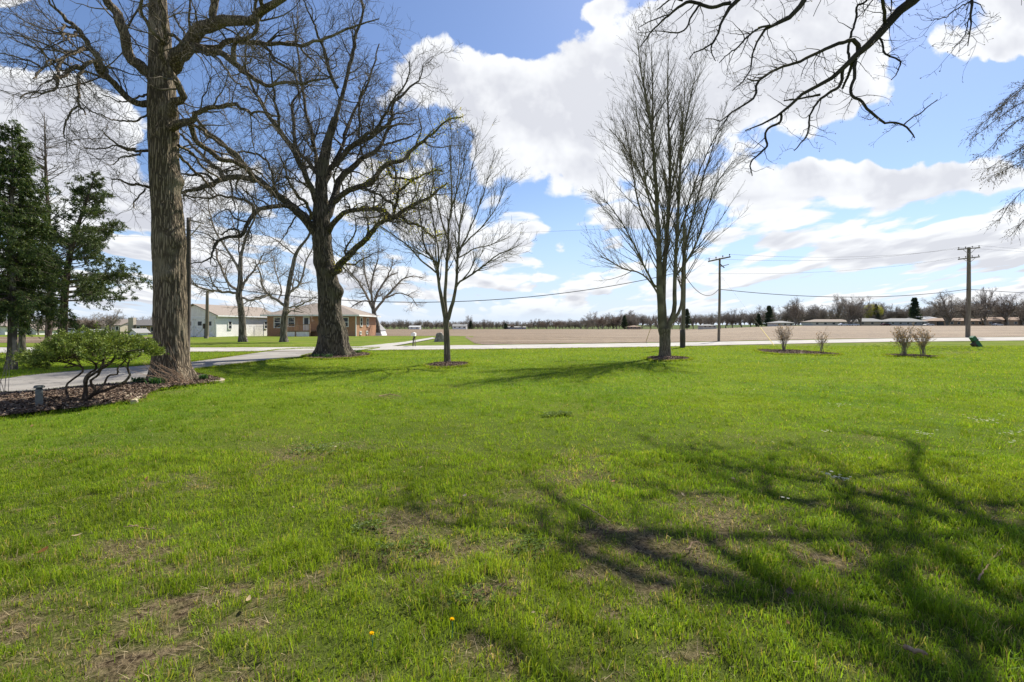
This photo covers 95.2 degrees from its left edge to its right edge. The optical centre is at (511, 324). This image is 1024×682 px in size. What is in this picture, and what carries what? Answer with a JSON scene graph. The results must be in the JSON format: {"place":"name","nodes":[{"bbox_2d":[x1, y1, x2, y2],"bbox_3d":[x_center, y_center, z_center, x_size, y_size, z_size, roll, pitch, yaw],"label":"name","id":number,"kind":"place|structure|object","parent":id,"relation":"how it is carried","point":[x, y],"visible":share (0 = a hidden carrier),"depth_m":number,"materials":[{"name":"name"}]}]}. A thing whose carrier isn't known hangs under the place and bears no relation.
{"place":"outdoors","nodes":[
{"label":"outdoors","id":0,"kind":"place"},
{"bbox_2d":[0,337,151,342],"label":"bare field","id":1,"kind":"structure","parent":0,"point":[28,340],"depth_m":46.35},
{"bbox_2d":[0,351,312,391],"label":"driveway","id":2,"kind":"structure","parent":0,"point":[48,380],"depth_m":14.05,"materials":[{"name":"concrete"}]},
{"bbox_2d":[0,325,1023,681],"bbox_3d":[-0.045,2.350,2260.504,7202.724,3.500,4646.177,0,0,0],"label":"ground","id":3,"kind":"structure","parent":0,"point":[178,611],"depth_m":3.60,"materials":[{"name":"plant"}]},
{"bbox_2d":[0,321,34,334],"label":"suburban house","id":4,"kind":"structure","parent":3,"relation":"on","point":[3,330],"depth_m":100.00,"materials":[{"name":"white paint"}]},
{"bbox_2d":[6,174,59,353],"bbox_3d":[-24.936,-3.276,24.047,3.713,9.667,3.473,0,0,0],"label":"spruce tree","id":5,"kind":"object","parent":3,"relation":"on","point":[21,342],"visible":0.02,"depth_m":23.89,"materials":[{"name":"green plant"}]},
{"bbox_2d":[30,312,44,334],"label":"bare tree","id":6,"kind":"object","parent":3,"relation":"on","point":[37,327],"visible":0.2,"depth_m":99.94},
{"bbox_2d":[26,325,57,334],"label":"suburban house","id":7,"kind":"structure","parent":3,"relation":"on","point":[41,332],"depth_m":104.87,"materials":[{"name":"white paint"}]},
{"bbox_2d":[0,116,89,369],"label":"spruce tree","id":8,"kind":"object","parent":3,"relation":"on","point":[21,303],"visible":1,"depth_m":15.62,"materials":[{"name":"green plant"}]},
{"bbox_2d":[20,102,98,340],"bbox_3d":[-26.649,-5.593,27.136,4.356,14.405,3.896,0,0,29],"label":"larch tree","id":9,"kind":"object","parent":3,"relation":"on","point":[48,333],"visible":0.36,"depth_m":26.94,"materials":[{"name":"plant"}]},
{"bbox_2d":[0,171,152,333],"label":"pine tree","id":10,"kind":"object","parent":3,"relation":"on","point":[88,290],"visible":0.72,"depth_m":20.91,"materials":[{"name":"green plant"}]},
{"bbox_2d":[68,316,103,329],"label":"bare tree","id":11,"kind":"object","parent":3,"relation":"on","point":[83,321],"visible":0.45,"depth_m":97.84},
{"bbox_2d":[73,317,102,328],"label":"bare tree","id":12,"kind":"object","parent":3,"relation":"on","point":[90,321],"visible":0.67,"depth_m":98.95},
{"bbox_2d":[0,372,219,415],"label":"mulch bed","id":13,"kind":"object","parent":3,"relation":"on","point":[15,402],"visible":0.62,"depth_m":9.42,"materials":[{"name":"brown wood"}]},
{"bbox_2d":[0,347,13,391],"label":"budding shrub","id":14,"kind":"object","parent":13,"relation":"on","point":[7,361],"visible":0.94,"depth_m":10.19,"materials":[{"name":"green plant"}]},
{"bbox_2d":[33,385,44,404],"bbox_3d":[-8.565,1.315,8.473,0.150,0.430,0.150,0,0,0],"label":"garden bollard","id":15,"kind":"object","parent":13,"relation":"on","point":[39,394],"visible":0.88,"depth_m":8.44,"materials":[{"name":"grey metal"}]},
{"bbox_2d":[12,322,169,399],"bbox_3d":[-8.076,0.738,9.083,2.627,1.624,1.986,0,0,0],"label":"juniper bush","id":16,"kind":"object","parent":13,"relation":"on","point":[89,345],"visible":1,"depth_m":8.81,"materials":[{"name":"plant"}]},
{"bbox_2d":[130,376,145,382],"bbox_3d":[-9.445,1.397,11.831,0.528,0.187,0.402,0,0,0],"label":"daffodil clump","id":17,"kind":"object","parent":13,"relation":"on","point":[138,379],"visible":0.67,"depth_m":11.77,"materials":[{"name":"green plant"}]},
{"bbox_2d":[144,377,168,383],"bbox_3d":[-8.800,1.385,11.568,0.653,0.210,0.420,0,0,0],"label":"daffodil clump","id":18,"kind":"object","parent":13,"relation":"on","point":[155,380],"visible":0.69,"depth_m":11.50,"materials":[{"name":"green plant"}]},
{"bbox_2d":[129,343,193,384],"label":"dead canes","id":19,"kind":"object","parent":13,"relation":"on","point":[166,375],"visible":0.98,"depth_m":11.56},
{"bbox_2d":[0,0,412,381],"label":"hickory tree","id":20,"kind":"object","parent":13,"relation":"on","point":[162,69],"visible":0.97,"depth_m":11.94,"materials":[{"name":"brown plant"}]},
{"bbox_2d":[92,308,127,329],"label":"bare tree","id":21,"kind":"object","parent":3,"relation":"on","point":[110,321],"visible":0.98,"depth_m":99.88,"materials":[{"name":"plant"}]},
{"bbox_2d":[68,315,151,319],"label":"wood","id":22,"kind":"object","parent":3,"relation":"on","point":[123,318],"visible":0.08,"depth_m":190.10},
{"bbox_2d":[101,319,137,333],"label":"suburban house","id":23,"kind":"structure","parent":3,"relation":"on","point":[122,326],"depth_m":128.89,"materials":[{"name":"beige"}]},
{"bbox_2d":[126,318,151,333],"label":"suburban house","id":24,"kind":"structure","parent":3,"relation":"on","point":[132,323],"depth_m":111.91,"materials":[{"name":"beige brick"}]},
{"bbox_2d":[127,328,150,334],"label":"garden shed","id":25,"kind":"structure","parent":3,"relation":"on","point":[143,331],"depth_m":91.03,"materials":[{"name":"white paint"}]},
{"bbox_2d":[136,322,152,334],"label":"suburban house","id":26,"kind":"structure","parent":3,"relation":"on","point":[148,326],"depth_m":108.00,"materials":[{"name":"beige brick"}]},
{"bbox_2d":[186,217,203,348],"bbox_3d":[-18.199,-2.282,26.866,1.425,7.770,0.294,0,0,14],"label":"utility pole","id":27,"kind":"object","parent":3,"relation":"on","point":[188,252],"visible":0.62,"depth_m":26.91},
{"bbox_2d":[203,292,208,337],"bbox_3d":[-33.283,-0.987,50.910,0.542,5.182,0.384,0,0,0],"label":"utility pole","id":28,"kind":"object","parent":3,"relation":"on","point":[206,329],"visible":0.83,"depth_m":50.80,"materials":[{"name":"wood"}]},
{"bbox_2d":[190,304,270,336],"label":"white garage","id":29,"kind":"structure","parent":3,"relation":"on","point":[220,324],"depth_m":58.69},
{"bbox_2d":[196,319,204,335],"bbox_3d":[-38.161,0.445,57.201,1.200,2.150,0.050,0,0,6],"label":"door","id":30,"kind":"structure","parent":29,"relation":"in","point":[199,329],"depth_m":57.17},
{"bbox_2d":[181,174,284,341],"bbox_3d":[-24.215,-5.886,40.282,8.607,14.940,7.065,0,0,0],"label":"yard tree","id":31,"kind":"object","parent":3,"relation":"on","point":[242,333],"visible":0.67,"depth_m":40.32,"materials":[{"name":"brown wood"}]},
{"bbox_2d":[223,211,317,341],"bbox_3d":[-19.596,-4.198,40.450,9.105,11.462,6.409,0,0,0],"label":"yard tree","id":32,"kind":"object","parent":3,"relation":"on","point":[284,316],"visible":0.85,"depth_m":40.32,"materials":[{"name":"brown wood"}]},
{"bbox_2d":[260,303,380,335],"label":"brick house","id":33,"kind":"structure","parent":3,"relation":"on","point":[359,322],"depth_m":61.50,"materials":[{"name":"brick"}]},
{"bbox_2d":[274,317,280,327],"bbox_3d":[-30.825,-0.255,61.440,0.930,1.430,0.110,0,0,0],"label":"window","id":34,"kind":"structure","parent":33,"relation":"in","point":[277,323],"depth_m":61.44,"materials":[{"name":"glass"}]},
{"bbox_2d":[304,351,369,358],"bbox_3d":[-8.554,1.461,23.297,3.568,0.131,6.264,0,0,0],"label":"mulch bed","id":35,"kind":"object","parent":3,"relation":"on","point":[352,355],"visible":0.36,"depth_m":21.83,"materials":[{"name":"brown wood"}]},
{"bbox_2d":[133,0,483,355],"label":"oak tree","id":36,"kind":"object","parent":35,"relation":"on","point":[332,334],"visible":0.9,"depth_m":21.99,"materials":[{"name":"brown plant"}]},
{"bbox_2d":[343,241,430,332],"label":"yard tree","id":37,"kind":"object","parent":3,"relation":"on","point":[376,296],"visible":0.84,"depth_m":73.83,"materials":[{"name":"brown wood"}]},
{"bbox_2d":[358,337,434,346],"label":"footpath","id":38,"kind":"structure","parent":3,"relation":"on","point":[394,344],"depth_m":36.66,"materials":[{"name":"concrete"}]},
{"bbox_2d":[434,332,443,341],"bbox_3d":[-6.365,1.225,41.101,1.005,1.141,0.832,0,0,0],"label":"boulder","id":39,"kind":"object","parent":3,"relation":"on","point":[439,337],"visible":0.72,"depth_m":40.77,"materials":[{"name":"stone"}]},
{"bbox_2d":[426,361,467,367],"bbox_3d":[-2.376,1.450,17.489,1.730,0.171,2.409,0,0,0],"label":"mulch bed","id":40,"kind":"object","parent":3,"relation":"on","point":[447,363],"visible":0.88,"depth_m":17.11,"materials":[{"name":"brown wood"}]},
{"bbox_2d":[351,103,536,361],"bbox_3d":[-2.539,-3.659,18.162,7.283,10.419,4.137,0,0,0],"label":"maple tree","id":41,"kind":"object","parent":40,"relation":"on","point":[446,313],"visible":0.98,"depth_m":18.09,"materials":[{"name":"brown plant"}]},
{"bbox_2d":[452,324,467,328],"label":"farm house","id":42,"kind":"structure","parent":3,"relation":"on","point":[460,326],"depth_m":385.00,"materials":[{"name":"white paint"}]},
{"bbox_2d":[0,347,944,418],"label":"grass","id":43,"kind":"structure","parent":3,"relation":"on","point":[305,356],"depth_m":19.17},
{"bbox_2d":[384,318,640,328],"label":"wood","id":44,"kind":"object","parent":3,"relation":"on","point":[534,326],"visible":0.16,"depth_m":450.98,"materials":[{"name":"plant"}]},
{"bbox_2d":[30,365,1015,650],"bbox_3d":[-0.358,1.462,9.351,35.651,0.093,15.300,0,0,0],"label":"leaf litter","id":45,"kind":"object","parent":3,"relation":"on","point":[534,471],"visible":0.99,"depth_m":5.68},
{"bbox_2d":[591,315,606,328],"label":"bare tree","id":46,"kind":"object","parent":3,"relation":"on","point":[596,321],"visible":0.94,"depth_m":394.09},
{"bbox_2d":[597,316,612,328],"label":"bare tree","id":47,"kind":"object","parent":3,"relation":"on","point":[603,323],"visible":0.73,"depth_m":398.50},
{"bbox_2d":[603,313,619,328],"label":"bare tree","id":48,"kind":"object","parent":3,"relation":"on","point":[612,325],"visible":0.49,"depth_m":413.76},
{"bbox_2d":[610,315,628,328],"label":"bare tree","id":49,"kind":"object","parent":3,"relation":"on","point":[615,322],"visible":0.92,"depth_m":406.65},
{"bbox_2d":[621,315,627,328],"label":"fir tree","id":50,"kind":"object","parent":3,"relation":"on","point":[624,323],"visible":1,"depth_m":389.40,"materials":[{"name":"plant"}]},
{"bbox_2d":[617,310,646,325],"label":"bare tree","id":51,"kind":"object","parent":3,"relation":"on","point":[630,321],"visible":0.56,"depth_m":405.19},
{"bbox_2d":[634,314,652,328],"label":"bare tree","id":52,"kind":"object","parent":3,"relation":"on","point":[642,320],"visible":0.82,"depth_m":400.40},
{"bbox_2d":[274,343,1013,605],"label":"lawn weeds","id":53,"kind":"object","parent":3,"relation":"on","point":[391,544],"visible":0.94,"depth_m":3.19,"materials":[{"name":"green plant"}]},
{"bbox_2d":[643,315,657,327],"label":"bare tree","id":54,"kind":"object","parent":3,"relation":"on","point":[647,320],"visible":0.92,"depth_m":394.85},
{"bbox_2d":[646,355,690,360],"bbox_3d":[6.853,1.449,20.623,1.877,0.150,3.083,0,0,36],"label":"mulch bed","id":55,"kind":"object","parent":3,"relation":"on","point":[658,358],"visible":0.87,"depth_m":20.27,"materials":[{"name":"brown wood"}]},
{"bbox_2d":[578,2,758,355],"bbox_3d":[7.183,-6.376,21.466,8.752,15.990,5.536,0,0,0],"label":"maple tree","id":56,"kind":"object","parent":55,"relation":"on","point":[664,325],"visible":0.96,"depth_m":21.20,"materials":[{"name":"brown plant"}]},
{"bbox_2d":[680,221,685,347],"bbox_3d":[11.114,-2.569,30.411,0.373,8.343,0.346,0,0,0],"label":"utility pole","id":57,"kind":"object","parent":3,"relation":"on","point":[682,334],"visible":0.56,"depth_m":30.30,"materials":[{"name":"wood"}]},
{"bbox_2d":[193,273,672,302],"bbox_3d":[-3.828,-2.405,28.703,30.052,2.136,0.040,0,0,-7],"label":"overhead cable","id":58,"kind":"object","parent":57,"relation":"attached to","point":[428,302],"visible":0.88,"depth_m":28.54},
{"bbox_2d":[685,308,691,328],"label":"fir tree","id":59,"kind":"object","parent":3,"relation":"on","point":[687,317],"visible":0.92,"depth_m":329.26,"materials":[{"name":"plant"}]},
{"bbox_2d":[697,324,716,328],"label":"ranch house","id":60,"kind":"structure","parent":3,"relation":"on","point":[706,326],"depth_m":330.00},
{"bbox_2d":[708,312,717,324],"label":"bare tree","id":61,"kind":"object","parent":3,"relation":"on","point":[711,321],"visible":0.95,"depth_m":343.33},
{"bbox_2d":[708,254,730,341],"bbox_3d":[18.157,-2.311,41.017,2.358,7.827,0.412,0,0,-12],"label":"utility pole","id":62,"kind":"object","parent":3,"relation":"on","point":[719,303],"visible":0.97,"depth_m":41.03,"materials":[{"name":"wood"}]},
{"bbox_2d":[721,289,1022,296],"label":"overhead cable","id":63,"kind":"object","parent":62,"relation":"attached to","point":[874,296],"visible":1,"depth_m":48.62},
{"bbox_2d":[714,311,735,327],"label":"bare tree","id":64,"kind":"object","parent":3,"relation":"on","point":[727,320],"visible":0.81,"depth_m":337.79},
{"bbox_2d":[725,308,742,327],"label":"bare tree","id":65,"kind":"object","parent":3,"relation":"on","point":[732,316],"visible":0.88,"depth_m":335.94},
{"bbox_2d":[731,309,752,326],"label":"bare tree","id":66,"kind":"object","parent":3,"relation":"on","point":[738,319],"visible":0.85,"depth_m":334.14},
{"bbox_2d":[741,310,759,326],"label":"bare tree","id":67,"kind":"object","parent":3,"relation":"on","point":[748,319],"visible":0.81,"depth_m":322.48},
{"bbox_2d":[754,313,761,326],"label":"fir tree","id":68,"kind":"object","parent":3,"relation":"on","point":[758,319],"visible":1,"depth_m":284.56,"materials":[{"name":"plant"}]},
{"bbox_2d":[753,305,766,326],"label":"bare tree","id":69,"kind":"object","parent":3,"relation":"on","point":[763,315],"visible":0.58,"depth_m":314.19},
{"bbox_2d":[763,305,774,325],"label":"fir tree","id":70,"kind":"object","parent":3,"relation":"on","point":[768,314],"visible":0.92,"depth_m":279.42,"materials":[{"name":"plant"}]},
{"bbox_2d":[760,307,788,322],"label":"bare tree","id":71,"kind":"object","parent":3,"relation":"on","point":[774,313],"visible":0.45,"depth_m":306.15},
{"bbox_2d":[767,321,793,326],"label":"ranch house","id":72,"kind":"structure","parent":3,"relation":"on","point":[782,323],"depth_m":262.05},
{"bbox_2d":[775,303,793,321],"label":"bare tree","id":73,"kind":"object","parent":3,"relation":"on","point":[785,319],"visible":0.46,"depth_m":315.89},
{"bbox_2d":[783,301,795,321],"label":"bare tree","id":74,"kind":"object","parent":3,"relation":"on","point":[787,311],"visible":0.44,"depth_m":307.52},
{"bbox_2d":[785,298,807,325],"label":"bare tree","id":75,"kind":"object","parent":3,"relation":"on","point":[795,309],"visible":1,"depth_m":241.32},
{"bbox_2d":[755,349,838,354],"bbox_3d":[15.185,1.468,25.745,3.486,0.122,5.432,0,0,0],"label":"mulch bed","id":76,"kind":"object","parent":3,"relation":"on","point":[787,351],"visible":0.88,"depth_m":25.06,"materials":[{"name":"brown wood"}]},
{"bbox_2d":[773,324,793,349],"bbox_3d":[15.343,0.722,26.465,1.194,1.562,0.985,0,0,-35],"label":"dry shrub","id":77,"kind":"object","parent":76,"relation":"on","point":[783,336],"visible":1,"depth_m":26.41,"materials":[{"name":"brown plant"}]},
{"bbox_2d":[814,326,832,351],"bbox_3d":[16.398,0.798,24.637,0.829,1.409,0.892,0,0,16],"label":"dry shrub","id":78,"kind":"object","parent":76,"relation":"on","point":[821,341],"visible":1,"depth_m":24.63,"materials":[{"name":"brown plant"}]},
{"bbox_2d":[638,313,973,324],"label":"wood","id":79,"kind":"object","parent":3,"relation":"on","point":[777,318],"visible":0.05,"depth_m":370.96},
{"bbox_2d":[794,303,819,320],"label":"bare tree","id":80,"kind":"object","parent":3,"relation":"on","point":[808,317],"visible":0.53,"depth_m":286.73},
{"bbox_2d":[807,304,836,318],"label":"bare tree","id":81,"kind":"object","parent":3,"relation":"on","point":[817,314],"visible":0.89,"depth_m":279.32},
{"bbox_2d":[632,0,1021,175],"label":"oak tree","id":82,"kind":"object","parent":3,"relation":"on","point":[889,21],"visible":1,"depth_m":8.32,"materials":[{"name":"brown plant"}]},
{"bbox_2d":[802,319,854,325],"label":"ranch house","id":83,"kind":"structure","parent":3,"relation":"on","point":[825,322],"depth_m":250.00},
{"bbox_2d":[828,295,847,318],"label":"bare tree","id":84,"kind":"object","parent":3,"relation":"on","point":[839,309],"visible":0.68,"depth_m":285.09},
{"bbox_2d":[838,294,864,325],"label":"bare tree","id":85,"kind":"object","parent":3,"relation":"on","point":[850,315],"visible":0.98,"depth_m":241.29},
{"bbox_2d":[837,296,876,325],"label":"bare tree","id":86,"kind":"object","parent":3,"relation":"on","point":[861,317],"visible":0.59,"depth_m":242.47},
{"bbox_2d":[851,318,885,325],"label":"ranch house","id":87,"kind":"structure","parent":3,"relation":"on","point":[871,322],"depth_m":250.00,"materials":[{"name":"beige"}]},
{"bbox_2d":[863,303,884,318],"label":"budding tree","id":88,"kind":"object","parent":3,"relation":"on","point":[870,314],"visible":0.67,"depth_m":262.18,"materials":[{"name":"green plant"}]},
{"bbox_2d":[867,302,896,319],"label":"bare tree","id":89,"kind":"object","parent":3,"relation":"on","point":[885,309],"visible":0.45,"depth_m":291.33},
{"bbox_2d":[883,304,905,318],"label":"bare tree","id":90,"kind":"object","parent":3,"relation":"on","point":[893,313],"visible":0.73,"depth_m":290.64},
{"bbox_2d":[782,363,1023,498],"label":"white flowers","id":91,"kind":"object","parent":3,"relation":"on","point":[916,430],"visible":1,"depth_m":6.20,"materials":[{"name":"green plant"}]},
{"bbox_2d":[884,318,928,325],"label":"ranch house","id":92,"kind":"structure","parent":3,"relation":"on","point":[901,321],"depth_m":248.00,"materials":[{"name":"grey"}]},
{"bbox_2d":[885,353,937,357],"bbox_3d":[19.133,1.463,22.412,2.429,0.120,2.187,0,0,-37],"label":"mulch bed","id":93,"kind":"object","parent":3,"relation":"on","point":[913,355],"visible":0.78,"depth_m":22.03,"materials":[{"name":"brown wood"}]},
{"bbox_2d":[890,322,918,354],"bbox_3d":[18.841,0.668,22.478,1.138,1.672,1.146,0,0,35],"label":"dry shrub","id":94,"kind":"object","parent":93,"relation":"on","point":[903,342],"visible":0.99,"depth_m":22.38,"materials":[{"name":"brown plant"}]},
{"bbox_2d":[907,325,935,354],"bbox_3d":[19.497,0.745,22.259,1.193,1.517,1.063,0,0,-24],"label":"dry shrub","id":95,"kind":"object","parent":93,"relation":"on","point":[924,341],"visible":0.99,"depth_m":22.15,"materials":[{"name":"brown plant"}]},
{"bbox_2d":[908,297,922,319],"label":"fir tree","id":96,"kind":"object","parent":3,"relation":"on","point":[914,309],"visible":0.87,"depth_m":261.10,"materials":[{"name":"plant"}]},
{"bbox_2d":[903,644,927,655],"bbox_3d":[1.789,1.448,2.076,0.028,0.033,0.089,0,0,-28],"label":"fallen stick","id":97,"kind":"object","parent":3,"relation":"on","point":[911,649],"visible":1,"depth_m":2.07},
{"bbox_2d":[906,304,935,316],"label":"bare tree","id":98,"kind":"object","parent":3,"relation":"on","point":[924,312],"visible":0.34,"depth_m":281.43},
{"bbox_2d":[920,289,963,325],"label":"bare tree","id":99,"kind":"object","parent":3,"relation":"on","point":[947,314],"visible":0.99,"depth_m":240.64,"materials":[{"name":"plant"}]},
{"bbox_2d":[923,318,981,325],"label":"ranch house","id":100,"kind":"structure","parent":3,"relation":"on","point":[941,322],"depth_m":246.00,"materials":[{"name":"beige brick"}]},
{"bbox_2d":[957,245,979,337],"bbox_3d":[52.747,-3.785,54.112,3.021,10.779,0.514,0,0,-5],"label":"utility pole","id":101,"kind":"object","parent":3,"relation":"on","point":[968,306],"visible":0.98,"depth_m":53.99,"materials":[{"name":"wood"}]},
{"bbox_2d":[709,246,1021,273],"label":"power lines","id":102,"kind":"object","parent":101,"relation":"attached to","point":[843,259],"visible":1,"depth_m":46.70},
{"bbox_2d":[955,297,989,325],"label":"bare tree","id":103,"kind":"object","parent":3,"relation":"on","point":[977,307],"visible":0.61,"depth_m":239.50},
{"bbox_2d":[969,336,982,346],"bbox_3d":[31.466,1.221,31.714,0.739,0.919,0.300,0,0,0],"label":"utility pedestal","id":104,"kind":"object","parent":3,"relation":"on","point":[974,340],"visible":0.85,"depth_m":31.59,"materials":[{"name":"green plastic"}]},
{"bbox_2d":[972,287,1000,325],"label":"bare tree","id":105,"kind":"object","parent":3,"relation":"on","point":[983,298],"visible":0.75,"depth_m":242.30,"materials":[{"name":"plant"}]},
{"bbox_2d":[959,69,1023,242],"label":"birch tree","id":106,"kind":"object","parent":3,"relation":"on","point":[1000,108],"visible":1,"depth_m":14.54,"materials":[{"name":"brown plant"}]},
{"bbox_2d":[974,543,1013,580],"bbox_3d":[2.984,1.469,2.921,0.715,0.239,0.116,0,0,-29],"label":"fallen twig","id":107,"kind":"object","parent":3,"relation":"on","point":[980,575],"visible":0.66,"depth_m":2.85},
{"bbox_2d":[974,293,1023,325],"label":"bare tree","id":108,"kind":"object","parent":3,"relation":"on","point":[1003,306],"visible":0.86,"depth_m":242.52,"materials":[{"name":"plant"}]},
{"bbox_2d":[977,317,1023,325],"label":"ranch house","id":109,"kind":"structure","parent":3,"relation":"on","point":[1012,321],"depth_m":244.00,"materials":[{"name":"beige brick"}]},
{"bbox_2d":[1015,303,1023,325],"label":"bare tree","id":110,"kind":"object","parent":3,"relation":"on","point":[1021,318],"visible":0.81,"depth_m":242.92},
{"bbox_2d":[0,337,1023,352],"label":"road","id":111,"kind":"structure","parent":0,"point":[2,349],"depth_m":33.29,"materials":[{"name":"asphalt"}]},
{"bbox_2d":[0,0,1023,324],"label":"sky","id":112,"kind":"structure","parent":0,"point":[540,68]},
{"bbox_2d":[117,337,1023,352],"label":"road verge","id":113,"kind":"structure","parent":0,"point":[595,343],"depth_m":33.43,"materials":[{"name":"plant"}]},
{"bbox_2d":[374,326,1023,343],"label":"ploughed field","id":114,"kind":"structure","parent":0,"point":[515,336],"depth_m":86.13,"materials":[{"name":"soil"}]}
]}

